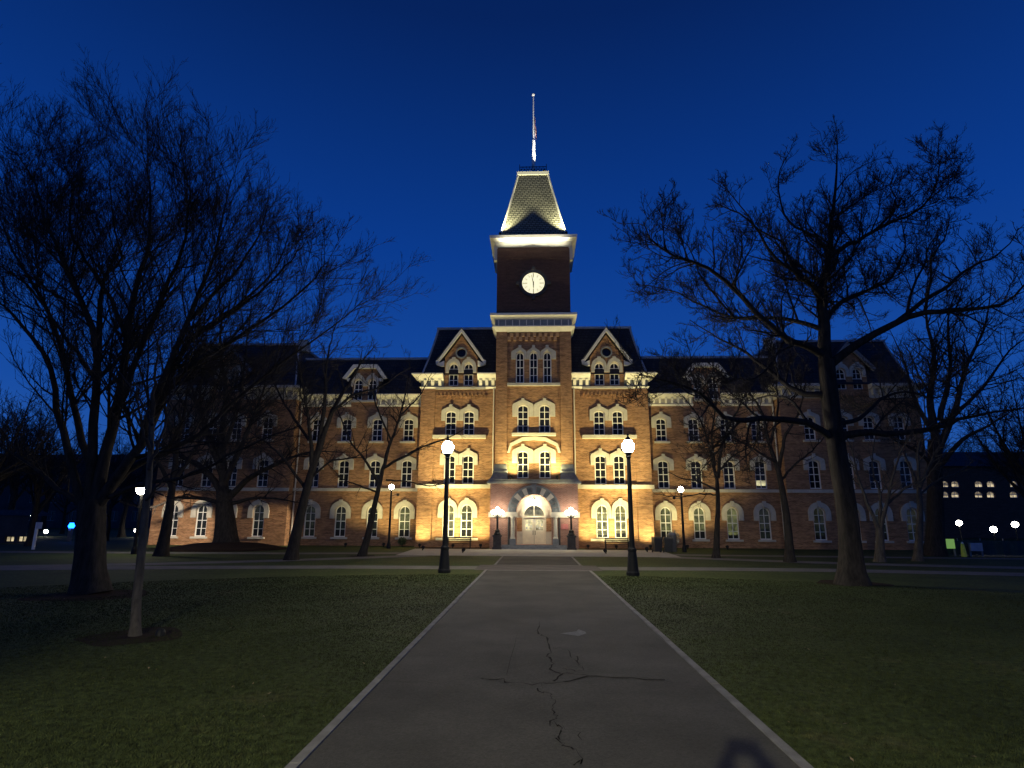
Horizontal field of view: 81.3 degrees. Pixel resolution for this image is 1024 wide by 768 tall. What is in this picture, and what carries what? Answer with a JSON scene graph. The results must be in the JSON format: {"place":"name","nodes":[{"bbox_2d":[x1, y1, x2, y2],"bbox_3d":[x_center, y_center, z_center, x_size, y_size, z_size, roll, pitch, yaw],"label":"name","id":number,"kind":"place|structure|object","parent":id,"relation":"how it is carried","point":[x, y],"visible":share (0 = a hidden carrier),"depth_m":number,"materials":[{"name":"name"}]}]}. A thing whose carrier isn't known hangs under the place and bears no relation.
{"place":"outdoors","nodes":[
{"label":"outdoors","id":0,"kind":"place"},
{"bbox_2d":[0,510,52,542],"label":"building","id":1,"kind":"structure","parent":0,"point":[13,525],"depth_m":53.23,"materials":[{"name":"stone"}]},
{"bbox_2d":[0,454,156,528],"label":"distant building","id":2,"kind":"structure","parent":0,"point":[24,501],"depth_m":136.03,"materials":[{"name":"stone"}]},
{"bbox_2d":[0,528,1023,767],"bbox_3d":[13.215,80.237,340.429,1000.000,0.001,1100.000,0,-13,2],"label":"ground","id":3,"kind":"structure","parent":0,"point":[53,540],"depth_m":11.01,"materials":[{"name":"green plant"}]},
{"bbox_2d":[0,382,86,509],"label":"bare tree","id":4,"kind":"object","parent":3,"relation":"on","point":[14,495],"visible":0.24,"depth_m":62.95,"materials":[{"name":"brown plant"}]},
{"bbox_2d":[0,372,87,480],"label":"bare tree","id":5,"kind":"object","parent":3,"relation":"on","point":[4,474],"visible":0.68,"depth_m":42.31,"materials":[{"name":"brown plant"}]},
{"bbox_2d":[1,393,101,545],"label":"bare tree","id":6,"kind":"object","parent":3,"relation":"on","point":[38,506],"visible":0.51,"depth_m":48.56,"materials":[{"name":"brown plant"}]},
{"bbox_2d":[15,415,101,530],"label":"bare tree","id":7,"kind":"object","parent":3,"relation":"on","point":[44,518],"visible":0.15,"depth_m":101.01,"materials":[{"name":"brown plant"}]},
{"bbox_2d":[37,470,83,533],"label":"bare tree","id":8,"kind":"object","parent":3,"relation":"on","point":[64,506],"visible":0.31,"depth_m":85.11,"materials":[{"name":"brown plant"}]},
{"bbox_2d":[65,460,143,540],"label":"bare tree","id":9,"kind":"object","parent":3,"relation":"on","point":[112,502],"visible":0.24,"depth_m":60.06,"materials":[{"name":"brown plant"}]},
{"bbox_2d":[100,414,161,536],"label":"bare tree","id":10,"kind":"object","parent":3,"relation":"on","point":[121,531],"visible":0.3,"depth_m":72.19,"materials":[{"name":"brown plant"}]},
{"bbox_2d":[131,482,143,553],"bbox_3d":[-23.849,8.514,37.977,0.880,4.502,0.880,0,-13,2],"label":"street lamp","id":11,"kind":"object","parent":3,"relation":"on","point":[140,490],"visible":0.66,"depth_m":37.98,"materials":[{"name":"black metal"}]},
{"bbox_2d":[126,319,242,555],"bbox_3d":[-21.373,2.939,37.803,7.530,15.474,3.310,8,-15,-32],"label":"bare tree","id":12,"kind":"object","parent":3,"relation":"on","point":[162,547],"visible":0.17,"depth_m":36.86,"materials":[{"name":"brown plant"}]},
{"bbox_2d":[170,542,286,551],"bbox_3d":[-21.446,12.140,44.748,9.200,0.520,9.200,0,-13,2],"label":"mulch mound","id":13,"kind":"object","parent":3,"relation":"on","point":[225,547],"visible":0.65,"depth_m":42.27,"materials":[{"name":"brown soil"}]},
{"bbox_2d":[98,271,357,542],"bbox_3d":[-22.728,1.337,48.531,22.759,23.491,9.197,0,-13,2],"label":"bare tree","id":14,"kind":"object","parent":13,"relation":"on","point":[225,530],"visible":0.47,"depth_m":46.15,"materials":[{"name":"brown plant"}]},
{"bbox_2d":[386,482,398,548],"bbox_3d":[-9.425,10.382,47.261,0.850,5.150,0.380,0,-13,2],"label":"street lamp","id":15,"kind":"object","parent":3,"relation":"on","point":[391,486],"visible":1,"depth_m":47.19,"materials":[{"name":"black metal"}]},
{"bbox_2d":[438,435,453,572],"bbox_3d":[-2.887,5.185,26.128,0.560,5.920,0.560,0,-13,2],"label":"street lamp","id":16,"kind":"object","parent":3,"relation":"on","point":[447,449],"visible":1,"depth_m":25.90,"materials":[{"name":"black metal"}]},
{"bbox_2d":[17,555,894,646],"bbox_3d":[1.093,7.747,23.983,29.739,0.001,28.368,0,-13,2],"label":"mulch ring","id":17,"kind":"object","parent":3,"relation":"on","point":[124,635],"visible":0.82,"depth_m":12.22,"materials":[{"name":"brown soil"}]},
{"bbox_2d":[118,317,199,636],"bbox_3d":[-7.771,1.897,12.582,1.252,6.448,3.081,12,-17,-42],"label":"bare tree","id":18,"kind":"object","parent":17,"relation":"on","point":[135,628],"visible":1,"depth_m":12.27,"materials":[{"name":"brown plant"}]},
{"bbox_2d":[0,25,440,594],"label":"bare tree","id":19,"kind":"object","parent":17,"relation":"on","point":[132,327],"visible":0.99,"depth_m":19.39,"materials":[{"name":"brown plant"}]},
{"bbox_2d":[222,304,412,559],"bbox_3d":[-11.570,2.478,34.684,12.304,15.122,6.146,0,-13,2],"label":"bare tree","id":20,"kind":"object","parent":17,"relation":"on","point":[292,550],"visible":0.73,"depth_m":34.26,"materials":[{"name":"brown plant"}]},
{"bbox_2d":[317,345,469,555],"bbox_3d":[-8.168,3.901,38.969,11.292,14.333,5.435,0,-13,2],"label":"bare tree","id":21,"kind":"object","parent":17,"relation":"on","point":[363,550],"visible":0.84,"depth_m":38.44,"materials":[{"name":"brown plant"}]},
{"bbox_2d":[653,352,770,557],"bbox_3d":[12.600,4.204,38.455,7.670,13.641,5.491,-2,-13,8],"label":"bare tree","id":22,"kind":"object","parent":17,"relation":"on","point":[716,548],"visible":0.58,"depth_m":37.82,"materials":[{"name":"brown plant"}]},
{"bbox_2d":[721,345,823,561],"bbox_3d":[15.792,3.538,35.477,7.614,13.610,4.216,-2,-13,9],"label":"bare tree","id":23,"kind":"object","parent":17,"relation":"on","point":[789,553],"visible":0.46,"depth_m":34.66,"materials":[{"name":"brown plant"}]},
{"bbox_2d":[597,116,1023,586],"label":"bare tree","id":24,"kind":"object","parent":17,"relation":"on","point":[851,570],"visible":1,"depth_m":23.49,"materials":[{"name":"brown plant"}]},
{"bbox_2d":[491,507,503,548],"bbox_3d":[-1.151,11.295,46.735,0.871,3.220,0.871,-3,-13,16],"label":"candelabra lamp","id":25,"kind":"object","parent":3,"relation":"on","point":[497,536],"visible":1,"depth_m":46.41,"materials":[{"name":"metal"}]},
{"bbox_2d":[0,551,1023,559],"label":"side walk","id":26,"kind":"structure","parent":3,"relation":"on","point":[402,552],"depth_m":39.19,"materials":[{"name":"concrete"}]},
{"bbox_2d":[414,547,651,549],"bbox_3d":[1.972,13.151,47.627,19.200,0.001,3.000,0,-13,2],"label":"planting bed","id":27,"kind":"object","parent":3,"relation":"on","point":[488,547],"visible":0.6,"depth_m":47.28,"materials":[{"name":"brown soil"}]},
{"bbox_2d":[148,93,927,549],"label":"university hall","id":28,"kind":"structure","parent":3,"relation":"on","point":[530,383],"depth_m":51.70,"materials":[{"name":"brown brick"}]},
{"bbox_2d":[161,501,183,537],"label":"window","id":29,"kind":"structure","parent":28,"relation":"in","point":[179,507],"depth_m":51.68,"materials":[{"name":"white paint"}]},
{"bbox_2d":[190,500,212,538],"bbox_3d":[-26.856,11.624,51.563,1.840,3.370,0.470,0,-13,2],"label":"window","id":30,"kind":"structure","parent":28,"relation":"in","point":[204,512],"depth_m":51.60,"materials":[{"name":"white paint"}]},
{"bbox_2d":[247,499,269,538],"bbox_3d":[-21.860,11.607,51.375,1.840,3.370,0.470,0,-13,2],"label":"window","id":31,"kind":"structure","parent":28,"relation":"in","point":[260,512],"depth_m":51.41,"materials":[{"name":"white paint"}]},
{"bbox_2d":[252,453,272,486],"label":"window","id":32,"kind":"structure","parent":28,"relation":"in","point":[260,483],"depth_m":52.31,"materials":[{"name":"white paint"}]},
{"bbox_2d":[301,499,320,538],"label":"window","id":33,"kind":"structure","parent":28,"relation":"in","point":[309,524],"depth_m":52.24,"materials":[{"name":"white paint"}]},
{"bbox_2d":[303,457,323,486],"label":"window","id":34,"kind":"structure","parent":28,"relation":"in","point":[306,462],"depth_m":53.10,"materials":[{"name":"white paint"}]},
{"bbox_2d":[307,412,326,442],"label":"window","id":35,"kind":"structure","parent":28,"relation":"in","point":[314,434],"depth_m":54.04,"materials":[{"name":"white paint"}]},
{"bbox_2d":[329,500,350,538],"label":"window","id":36,"kind":"structure","parent":28,"relation":"in","point":[343,512],"depth_m":52.13,"materials":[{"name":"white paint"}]},
{"bbox_2d":[333,454,353,487],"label":"window","id":37,"kind":"structure","parent":28,"relation":"in","point":[344,466],"depth_m":53.07,"materials":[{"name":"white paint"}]},
{"bbox_2d":[336,412,356,442],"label":"window","id":38,"kind":"structure","parent":28,"relation":"in","point":[343,435],"depth_m":53.89,"materials":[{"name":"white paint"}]},
{"bbox_2d":[351,373,364,399],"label":"window","id":39,"kind":"structure","parent":28,"relation":"in","point":[359,382],"depth_m":54.69,"materials":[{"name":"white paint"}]},
{"bbox_2d":[361,500,382,538],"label":"window","id":40,"kind":"structure","parent":28,"relation":"in","point":[366,509],"depth_m":51.99,"materials":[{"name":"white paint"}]},
{"bbox_2d":[364,454,383,487],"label":"window","id":41,"kind":"structure","parent":28,"relation":"in","point":[376,462],"depth_m":52.98,"materials":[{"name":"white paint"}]},
{"bbox_2d":[367,412,386,442],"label":"window","id":42,"kind":"structure","parent":28,"relation":"in","point":[377,438],"depth_m":53.80,"materials":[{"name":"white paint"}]},
{"bbox_2d":[394,500,414,539],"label":"window","id":43,"kind":"structure","parent":28,"relation":"in","point":[407,510],"depth_m":51.93,"materials":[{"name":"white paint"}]},
{"bbox_2d":[396,454,416,487],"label":"window","id":44,"kind":"structure","parent":28,"relation":"in","point":[409,463],"depth_m":52.85,"materials":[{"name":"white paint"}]},
{"bbox_2d":[398,412,417,442],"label":"window","id":45,"kind":"structure","parent":28,"relation":"in","point":[411,422],"depth_m":53.70,"materials":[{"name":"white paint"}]},
{"bbox_2d":[437,498,457,536],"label":"window","id":46,"kind":"structure","parent":28,"relation":"in","point":[452,507],"depth_m":50.04,"materials":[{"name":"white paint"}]},
{"bbox_2d":[440,451,458,483],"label":"window","id":47,"kind":"structure","parent":28,"relation":"in","point":[454,457],"depth_m":50.99,"materials":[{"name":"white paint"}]},
{"bbox_2d":[441,404,459,434],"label":"window","id":48,"kind":"structure","parent":28,"relation":"in","point":[447,414],"depth_m":51.88,"materials":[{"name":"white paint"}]},
{"bbox_2d":[446,357,460,385],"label":"window","id":49,"kind":"structure","parent":28,"relation":"in","point":[453,379],"depth_m":52.83,"materials":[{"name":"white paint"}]},
{"bbox_2d":[457,498,476,536],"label":"window","id":50,"kind":"structure","parent":28,"relation":"in","point":[467,509],"depth_m":50.00,"materials":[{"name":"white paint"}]},
{"bbox_2d":[459,448,477,483],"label":"window","id":51,"kind":"structure","parent":28,"relation":"in","point":[471,458],"depth_m":50.95,"materials":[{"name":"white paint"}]},
{"bbox_2d":[461,357,475,385],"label":"window","id":52,"kind":"structure","parent":28,"relation":"in","point":[468,379],"depth_m":52.76,"materials":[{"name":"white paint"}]},
{"bbox_2d":[460,404,477,434],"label":"window","id":53,"kind":"structure","parent":28,"relation":"in","point":[466,415],"depth_m":51.83,"materials":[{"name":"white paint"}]},
{"bbox_2d":[511,345,526,382],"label":"window","id":54,"kind":"structure","parent":28,"relation":"in","point":[519,357],"depth_m":51.78,"materials":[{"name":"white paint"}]},
{"bbox_2d":[512,444,533,477],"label":"window","id":55,"kind":"structure","parent":28,"relation":"in","point":[522,455],"depth_m":49.86,"materials":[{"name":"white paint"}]},
{"bbox_2d":[512,398,533,432],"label":"window","id":56,"kind":"structure","parent":28,"relation":"in","point":[522,412],"depth_m":50.73,"materials":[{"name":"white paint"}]},
{"bbox_2d":[524,518,533,543],"bbox_3d":[1.381,12.038,48.891,0.843,2.100,0.078,0,-13,2],"label":"door","id":57,"kind":"structure","parent":28,"relation":"in","point":[528,522],"depth_m":48.86,"materials":[{"name":"paint"}]},
{"bbox_2d":[527,345,539,382],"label":"window","id":58,"kind":"structure","parent":28,"relation":"in","point":[533,358],"depth_m":51.73,"materials":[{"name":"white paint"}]},
{"bbox_2d":[534,518,544,543],"bbox_3d":[2.247,12.028,48.828,0.843,2.100,0.140,0,-13,2],"label":"door","id":59,"kind":"structure","parent":28,"relation":"in","point":[539,523],"depth_m":48.83,"materials":[{"name":"paint"}]},
{"bbox_2d":[534,398,554,432],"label":"window","id":60,"kind":"structure","parent":28,"relation":"in","point":[544,412],"depth_m":50.65,"materials":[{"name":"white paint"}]},
{"bbox_2d":[534,444,555,477],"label":"window","id":61,"kind":"structure","parent":28,"relation":"in","point":[544,455],"depth_m":49.80,"materials":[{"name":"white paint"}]},
{"bbox_2d":[540,345,555,382],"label":"window","id":62,"kind":"structure","parent":28,"relation":"in","point":[547,353],"depth_m":51.68,"materials":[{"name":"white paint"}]},
{"bbox_2d":[589,404,607,434],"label":"window","id":63,"kind":"structure","parent":28,"relation":"in","point":[598,414],"depth_m":51.40,"materials":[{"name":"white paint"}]},
{"bbox_2d":[591,356,606,384],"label":"window","id":64,"kind":"structure","parent":28,"relation":"in","point":[596,364],"depth_m":52.34,"materials":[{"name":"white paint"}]},
{"bbox_2d":[590,448,609,483],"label":"window","id":65,"kind":"structure","parent":28,"relation":"in","point":[599,458],"depth_m":50.53,"materials":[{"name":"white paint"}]},
{"bbox_2d":[591,498,611,537],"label":"window","id":66,"kind":"structure","parent":28,"relation":"in","point":[601,509],"depth_m":49.59,"materials":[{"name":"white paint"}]},
{"bbox_2d":[607,356,622,384],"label":"window","id":67,"kind":"structure","parent":28,"relation":"in","point":[614,363],"depth_m":52.29,"materials":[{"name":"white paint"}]},
{"bbox_2d":[608,404,626,434],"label":"window","id":68,"kind":"structure","parent":28,"relation":"in","point":[617,417],"depth_m":51.34,"materials":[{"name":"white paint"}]},
{"bbox_2d":[610,448,626,483],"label":"window","id":69,"kind":"structure","parent":28,"relation":"in","point":[618,459],"depth_m":50.48,"materials":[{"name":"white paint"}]},
{"bbox_2d":[611,499,627,537],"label":"window","id":70,"kind":"structure","parent":28,"relation":"in","point":[619,511],"depth_m":49.53,"materials":[{"name":"white paint"}]},
{"bbox_2d":[651,412,671,442],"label":"window","id":71,"kind":"structure","parent":28,"relation":"in","point":[660,425],"depth_m":52.85,"materials":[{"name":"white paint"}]},
{"bbox_2d":[653,454,673,488],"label":"window","id":72,"kind":"structure","parent":28,"relation":"in","point":[660,463],"depth_m":52.01,"materials":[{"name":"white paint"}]},
{"bbox_2d":[655,501,676,540],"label":"window","id":73,"kind":"structure","parent":28,"relation":"in","point":[662,513],"depth_m":51.10,"materials":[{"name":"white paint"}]},
{"bbox_2d":[683,412,703,442],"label":"window","id":74,"kind":"structure","parent":28,"relation":"in","point":[685,419],"depth_m":52.76,"materials":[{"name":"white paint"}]},
{"bbox_2d":[685,454,706,488],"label":"window","id":75,"kind":"structure","parent":28,"relation":"in","point":[695,458],"depth_m":51.89,"materials":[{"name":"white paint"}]},
{"bbox_2d":[688,501,710,540],"bbox_3d":[16.021,11.713,50.923,1.840,3.350,0.470,0,-13,2],"label":"window","id":76,"kind":"structure","parent":28,"relation":"in","point":[695,513],"depth_m":50.98,"materials":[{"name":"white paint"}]},
{"bbox_2d":[721,454,739,488],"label":"window","id":77,"kind":"structure","parent":28,"relation":"in","point":[729,482],"depth_m":51.79,"materials":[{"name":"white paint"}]},
{"bbox_2d":[721,501,743,541],"bbox_3d":[18.819,11.703,50.817,1.840,3.350,0.470,0,-13,2],"label":"window","id":78,"kind":"structure","parent":28,"relation":"in","point":[729,511],"depth_m":50.86,"materials":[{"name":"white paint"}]},
{"bbox_2d":[750,454,771,488],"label":"window","id":79,"kind":"structure","parent":28,"relation":"in","point":[761,482],"depth_m":51.68,"materials":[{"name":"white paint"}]},
{"bbox_2d":[753,501,776,541],"bbox_3d":[21.517,11.694,50.716,1.840,3.350,0.470,0,-13,2],"label":"window","id":80,"kind":"structure","parent":28,"relation":"in","point":[761,511],"depth_m":50.76,"materials":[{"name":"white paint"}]},
{"bbox_2d":[798,409,820,441],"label":"window","id":81,"kind":"structure","parent":28,"relation":"in","point":[816,417],"depth_m":51.39,"materials":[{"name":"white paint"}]},
{"bbox_2d":[803,453,825,488],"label":"window","id":82,"kind":"structure","parent":28,"relation":"in","point":[812,466],"depth_m":50.55,"materials":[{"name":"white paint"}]},
{"bbox_2d":[808,501,831,542],"bbox_3d":[25.606,11.447,49.589,1.840,3.370,0.470,0,-13,2],"label":"window","id":83,"kind":"structure","parent":28,"relation":"in","point":[816,514],"depth_m":49.63,"materials":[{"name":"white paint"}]},
{"bbox_2d":[836,362,849,388],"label":"window","id":84,"kind":"structure","parent":28,"relation":"in","point":[840,373],"depth_m":52.25,"materials":[{"name":"white paint"}]},
{"bbox_2d":[849,362,865,388],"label":"window","id":85,"kind":"structure","parent":28,"relation":"in","point":[853,372],"depth_m":52.18,"materials":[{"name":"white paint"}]},
{"bbox_2d":[858,412,880,441],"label":"window","id":86,"kind":"structure","parent":28,"relation":"in","point":[866,423],"depth_m":51.21,"materials":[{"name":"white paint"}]},
{"bbox_2d":[863,453,885,488],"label":"window","id":87,"kind":"structure","parent":28,"relation":"in","point":[881,461],"depth_m":50.36,"materials":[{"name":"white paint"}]},
{"bbox_2d":[869,501,893,542],"bbox_3d":[30.603,11.430,49.401,1.840,3.370,0.470,0,-13,2],"label":"window","id":88,"kind":"structure","parent":28,"relation":"in","point":[875,507],"depth_m":49.41,"materials":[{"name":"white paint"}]},
{"bbox_2d":[888,410,910,441],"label":"window","id":89,"kind":"structure","parent":28,"relation":"in","point":[901,426],"depth_m":51.15,"materials":[{"name":"white paint"}]},
{"bbox_2d":[894,454,916,488],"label":"window","id":90,"kind":"structure","parent":28,"relation":"in","point":[902,465],"depth_m":50.28,"materials":[{"name":"white paint"}]},
{"bbox_2d":[900,501,924,542],"bbox_3d":[33.151,11.422,49.305,1.840,3.370,0.470,0,-13,2],"label":"window","id":91,"kind":"structure","parent":28,"relation":"in","point":[907,513],"depth_m":49.40,"materials":[{"name":"white paint"}]},
{"bbox_2d":[397,549,678,556],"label":"front walk","id":92,"kind":"structure","parent":3,"relation":"on","point":[528,552],"depth_m":41.14,"materials":[{"name":"concrete"}]},
{"bbox_2d":[474,565,601,570],"bbox_3d":[1.231,8.735,28.340,5.800,0.001,3.200,0,-13,2],"label":"brick crossing","id":93,"kind":"object","parent":3,"relation":"on","point":[541,567],"visible":1,"depth_m":28.32,"materials":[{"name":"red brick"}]},
{"bbox_2d":[284,556,813,767],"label":"path kerb","id":94,"kind":"structure","parent":3,"relation":"on","point":[304,754],"depth_m":7.57,"materials":[{"name":"concrete"}]},
{"bbox_2d":[565,507,576,549],"bbox_3d":[4.625,11.275,46.517,0.871,3.220,0.871,-3,-13,16],"label":"candelabra lamp","id":95,"kind":"object","parent":3,"relation":"on","point":[571,540],"visible":0.99,"depth_m":46.23,"materials":[{"name":"metal"}]},
{"bbox_2d":[622,434,639,575],"bbox_3d":[5.029,5.047,25.343,0.560,5.920,0.560,0,-13,2],"label":"street lamp","id":96,"kind":"object","parent":3,"relation":"on","point":[632,561],"visible":1,"depth_m":25.12,"materials":[{"name":"black metal"}]},
{"bbox_2d":[673,484,686,551],"bbox_3d":[12.345,9.873,43.976,0.850,4.900,0.380,0,-13,2],"label":"street lamp","id":97,"kind":"object","parent":3,"relation":"on","point":[684,548],"visible":0.92,"depth_m":43.89,"materials":[{"name":"black metal"}]},
{"bbox_2d":[842,413,951,561],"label":"bare tree","id":98,"kind":"object","parent":3,"relation":"on","point":[879,554],"visible":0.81,"depth_m":34.35,"materials":[{"name":"brown plant"}]},
{"bbox_2d":[881,372,981,560],"bbox_3d":[26.403,5.204,37.372,6.340,11.389,4.525,11,-16,-38],"label":"bare tree","id":99,"kind":"object","parent":3,"relation":"on","point":[918,551],"visible":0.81,"depth_m":35.80,"materials":[{"name":"brown plant"}]},
{"bbox_2d":[870,235,1023,556],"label":"bare tree","id":100,"kind":"object","parent":3,"relation":"on","point":[935,542],"visible":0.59,"depth_m":42.72,"materials":[{"name":"brown plant"}]},
{"bbox_2d":[926,452,1023,538],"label":"building","id":101,"kind":"structure","parent":3,"relation":"on","point":[978,503],"depth_m":87.81,"materials":[{"name":"stone"}]},
{"bbox_2d":[939,349,1023,497],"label":"bare tree","id":102,"kind":"object","parent":3,"relation":"on","point":[1012,459],"visible":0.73,"depth_m":49.16,"materials":[{"name":"brown plant"}]},
{"bbox_2d":[947,538,1023,555],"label":"site fence","id":103,"kind":"object","parent":3,"relation":"on","point":[1003,547],"visible":0.68,"depth_m":40.35,"materials":[{"name":"grey metal"}]},
{"bbox_2d":[957,394,1023,491],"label":"bare tree","id":104,"kind":"object","parent":3,"relation":"on","point":[1004,471],"visible":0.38,"depth_m":79.25,"materials":[{"name":"brown plant"}]},
{"bbox_2d":[980,395,1023,479],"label":"bare tree","id":105,"kind":"object","parent":3,"relation":"on","point":[1017,445],"visible":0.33,"depth_m":61.84,"materials":[{"name":"brown plant"}]},
{"bbox_2d":[0,565,1023,575],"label":"concrete path","id":106,"kind":"structure","parent":0,"point":[474,567],"depth_m":27.61,"materials":[{"name":"grey concrete"}]},
{"bbox_2d":[0,555,1023,568],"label":"diagonal path","id":107,"kind":"structure","parent":0,"point":[279,560],"depth_m":31.61,"materials":[{"name":"concrete"}]},
{"bbox_2d":[0,0,1023,520],"label":"sky","id":108,"kind":"structure","parent":0,"point":[412,120],"materials":[{"name":"blue"}]},
{"bbox_2d":[298,556,799,767],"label":"asphalt path","id":109,"kind":"structure","parent":0,"point":[457,712],"depth_m":7.52,"materials":[{"name":"grey asphalt"}]},
{"bbox_2d":[398,621,686,764],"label":"path cracks","id":110,"kind":"object","parent":109,"relation":"on","point":[550,658],"visible":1,"depth_m":8.43,"materials":[{"name":"black asphalt"}]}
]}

